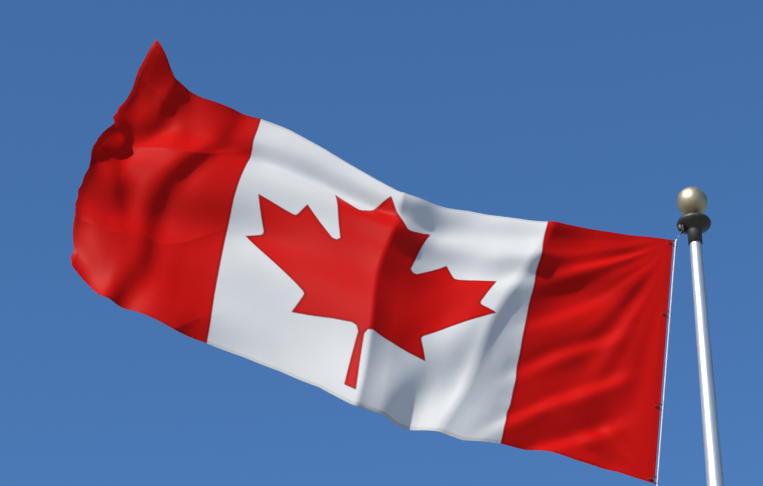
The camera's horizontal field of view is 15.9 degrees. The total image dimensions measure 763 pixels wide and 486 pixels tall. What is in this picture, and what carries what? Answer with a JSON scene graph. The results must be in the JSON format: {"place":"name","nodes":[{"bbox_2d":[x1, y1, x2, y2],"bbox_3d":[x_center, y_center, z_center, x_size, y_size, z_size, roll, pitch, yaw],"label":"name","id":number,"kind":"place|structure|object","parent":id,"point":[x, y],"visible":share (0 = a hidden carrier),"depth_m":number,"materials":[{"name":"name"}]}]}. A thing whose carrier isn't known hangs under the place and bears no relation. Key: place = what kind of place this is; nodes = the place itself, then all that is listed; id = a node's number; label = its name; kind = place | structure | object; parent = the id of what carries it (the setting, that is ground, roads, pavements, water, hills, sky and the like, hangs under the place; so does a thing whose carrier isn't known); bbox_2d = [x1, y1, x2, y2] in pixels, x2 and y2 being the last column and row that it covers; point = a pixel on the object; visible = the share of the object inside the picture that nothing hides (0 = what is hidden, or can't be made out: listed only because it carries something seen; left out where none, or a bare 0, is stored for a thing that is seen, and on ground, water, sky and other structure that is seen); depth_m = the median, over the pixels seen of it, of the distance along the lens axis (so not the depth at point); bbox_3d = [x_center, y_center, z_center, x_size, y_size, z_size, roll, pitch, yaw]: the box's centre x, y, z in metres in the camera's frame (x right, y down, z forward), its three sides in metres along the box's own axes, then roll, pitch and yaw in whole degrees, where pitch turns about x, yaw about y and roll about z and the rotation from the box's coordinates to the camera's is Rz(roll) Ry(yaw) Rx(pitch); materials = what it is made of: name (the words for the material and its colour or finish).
{"place":"outdoors","nodes":[
{"label":"outdoors","id":0,"kind":"place"},
{"bbox_2d":[0,0,762,485],"label":"sky","id":1,"kind":"structure","parent":0,"point":[590,114],"materials":[{"name":"blue"}]},
{"bbox_2d":[71,39,723,485],"bbox_3d":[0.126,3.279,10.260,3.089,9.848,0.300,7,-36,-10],"label":"flag","id":2,"kind":"object","parent":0,"point":[259,241],"visible":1,"depth_m":12.41,"materials":[{"name":"fabric"}]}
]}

